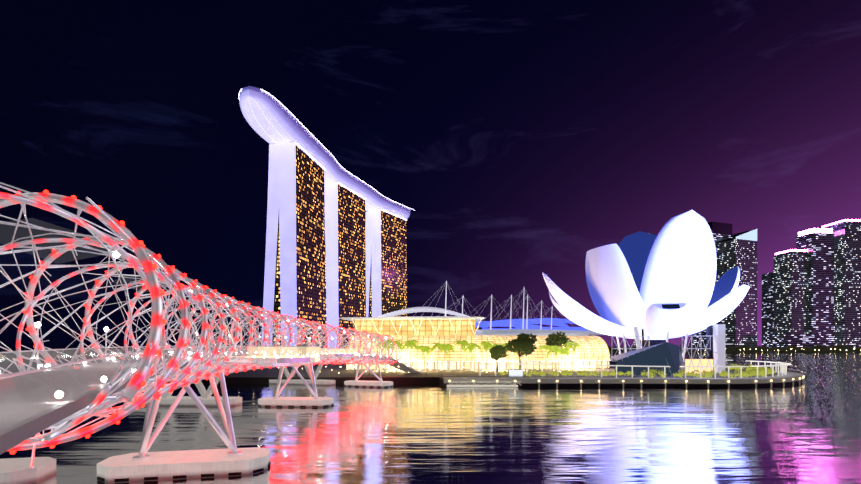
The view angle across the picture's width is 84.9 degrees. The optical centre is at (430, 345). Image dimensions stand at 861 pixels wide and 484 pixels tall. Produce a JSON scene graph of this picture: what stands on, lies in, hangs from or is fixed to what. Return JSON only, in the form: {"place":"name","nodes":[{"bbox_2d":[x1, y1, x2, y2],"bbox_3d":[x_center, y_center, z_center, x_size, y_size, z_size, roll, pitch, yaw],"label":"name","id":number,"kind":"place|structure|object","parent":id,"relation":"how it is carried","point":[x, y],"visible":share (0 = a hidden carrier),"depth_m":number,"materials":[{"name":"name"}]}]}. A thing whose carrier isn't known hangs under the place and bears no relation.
{"place":"outdoors","nodes":[
{"label":"outdoors","id":0,"kind":"place"},
{"bbox_2d":[0,182,399,469],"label":"helix bridge thin members","id":1,"kind":"object","parent":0,"point":[109,400],"visible":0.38,"depth_m":32.06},
{"bbox_2d":[0,192,400,451],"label":"helix bridge main tubes","id":2,"kind":"object","parent":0,"point":[144,371],"visible":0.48,"depth_m":28.78},
{"bbox_2d":[10,190,398,453],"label":"helix bridge leds","id":3,"kind":"object","parent":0,"point":[143,383],"visible":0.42,"depth_m":36.58,"materials":[{"name":"red plastic"}]},
{"bbox_2d":[97,346,392,482],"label":"helix bridge piers","id":4,"kind":"structure","parent":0,"point":[143,464],"depth_m":52.51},
{"bbox_2d":[276,342,307,356],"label":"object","id":5,"kind":"object","parent":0,"point":[303,349],"visible":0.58,"depth_m":56.00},
{"bbox_2d":[239,89,414,210],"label":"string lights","id":6,"kind":"object","parent":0,"point":[330,153],"visible":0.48,"depth_m":442.69},
{"bbox_2d":[238,366,537,376],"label":"quay lamp posts","id":7,"kind":"object","parent":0,"point":[369,371],"visible":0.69,"depth_m":176.82,"materials":[{"name":"grey metal"}]},
{"bbox_2d":[0,347,856,386],"bbox_3d":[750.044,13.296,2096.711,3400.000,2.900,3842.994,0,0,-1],"label":"ground","id":8,"kind":"structure","parent":0,"point":[260,376],"depth_m":183.73,"materials":[{"name":"grey concrete"}]},
{"bbox_2d":[261,142,325,353],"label":"mbs tower","id":9,"kind":"structure","parent":8,"relation":"on","point":[294,281],"depth_m":414.89,"materials":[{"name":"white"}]},
{"bbox_2d":[239,86,410,218],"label":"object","id":10,"kind":"structure","parent":9,"relation":"on","point":[269,118],"depth_m":407.42,"materials":[{"name":"white metal"}]},
{"bbox_2d":[324,182,365,352],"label":"mbs tower","id":11,"kind":"structure","parent":8,"relation":"on","point":[345,269],"depth_m":521.24,"materials":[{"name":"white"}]},
{"bbox_2d":[365,209,406,316],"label":"mbs tower","id":12,"kind":"structure","parent":8,"relation":"on","point":[386,258],"depth_m":621.81,"materials":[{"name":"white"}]},
{"bbox_2d":[295,331,573,373],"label":"broadleaf trees","id":13,"kind":"object","parent":8,"relation":"on","point":[522,344],"visible":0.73,"depth_m":203.20,"materials":[{"name":"green plant"}]},
{"bbox_2d":[375,340,582,371],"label":"palm trees","id":14,"kind":"object","parent":8,"relation":"on","point":[446,348],"visible":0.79,"depth_m":209.07,"materials":[{"name":"green plant"}]},
{"bbox_2d":[447,361,790,386],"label":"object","id":15,"kind":"object","parent":8,"relation":"on","point":[511,371],"visible":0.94,"depth_m":171.39,"materials":[{"name":"white metal"}]},
{"bbox_2d":[444,365,804,387],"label":"promenade boardwalk","id":16,"kind":"structure","parent":8,"relation":"on","point":[790,377],"depth_m":160.47,"materials":[{"name":"grey concrete"}]},
{"bbox_2d":[499,363,775,377],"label":"promenade shrubs","id":17,"kind":"object","parent":8,"relation":"on","point":[752,371],"visible":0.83,"depth_m":174.79,"materials":[{"name":"green plant"}]},
{"bbox_2d":[608,324,732,375],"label":"museum base","id":18,"kind":"object","parent":8,"relation":"on","point":[647,352],"visible":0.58,"depth_m":192.24,"materials":[{"name":"silver metal"}]},
{"bbox_2d":[542,210,749,339],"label":"lotus-shaped museum","id":19,"kind":"structure","parent":18,"relation":"on","point":[660,285],"depth_m":197.84,"materials":[{"name":"white"}]},
{"bbox_2d":[692,222,732,349],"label":"skyscraper","id":20,"kind":"structure","parent":8,"relation":"on","point":[721,231],"depth_m":1008.20,"materials":[{"name":"black"}]},
{"bbox_2d":[608,345,860,352],"bbox_3d":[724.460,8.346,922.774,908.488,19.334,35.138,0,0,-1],"label":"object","id":21,"kind":"object","parent":8,"relation":"on","point":[818,348],"visible":0.54,"depth_m":912.47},
{"bbox_2d":[814,345,860,347],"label":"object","id":22,"kind":"structure","parent":8,"relation":"on","point":[854,346],"depth_m":929.91,"materials":[{"name":"black"}]},
{"bbox_2d":[0,346,860,483],"bbox_3d":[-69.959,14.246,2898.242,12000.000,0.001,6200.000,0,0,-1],"label":"water","id":23,"kind":"structure","parent":0,"point":[808,431],"depth_m":75.07,"materials":[{"name":"black liquid"}]},
{"bbox_2d":[0,322,386,483],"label":"road bridge","id":24,"kind":"structure","parent":23,"relation":"in","point":[16,471],"depth_m":54.48,"materials":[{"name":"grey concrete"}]},
{"bbox_2d":[0,251,421,454],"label":"helix bridge deck","id":25,"kind":"structure","parent":23,"relation":"in","point":[35,401],"depth_m":17.65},
{"bbox_2d":[340,281,610,369],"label":"the shoppes","id":26,"kind":"structure","parent":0,"point":[445,329],"depth_m":236.03,"materials":[{"name":"yellow glass"}]},
{"bbox_2d":[718,229,756,347],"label":"skyscraper","id":27,"kind":"structure","parent":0,"point":[739,250],"depth_m":976.14,"materials":[{"name":"black"}]},
{"bbox_2d":[762,272,773,346],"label":"skyscraper","id":28,"kind":"structure","parent":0,"point":[767,305],"depth_m":1150.44,"materials":[{"name":"black"}]},
{"bbox_2d":[774,249,808,334],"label":"skyscraper","id":29,"kind":"structure","parent":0,"point":[791,291],"depth_m":997.30,"materials":[{"name":"black"}]},
{"bbox_2d":[770,334,818,347],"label":"building","id":30,"kind":"structure","parent":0,"point":[787,340],"depth_m":948.18,"materials":[{"name":"black"}]},
{"bbox_2d":[796,228,834,344],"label":"skyscraper","id":31,"kind":"structure","parent":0,"point":[818,244],"depth_m":990.52,"materials":[{"name":"black"}]},
{"bbox_2d":[822,219,860,344],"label":"skyscraper","id":32,"kind":"structure","parent":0,"point":[847,232],"depth_m":981.32,"materials":[{"name":"black"}]}
]}

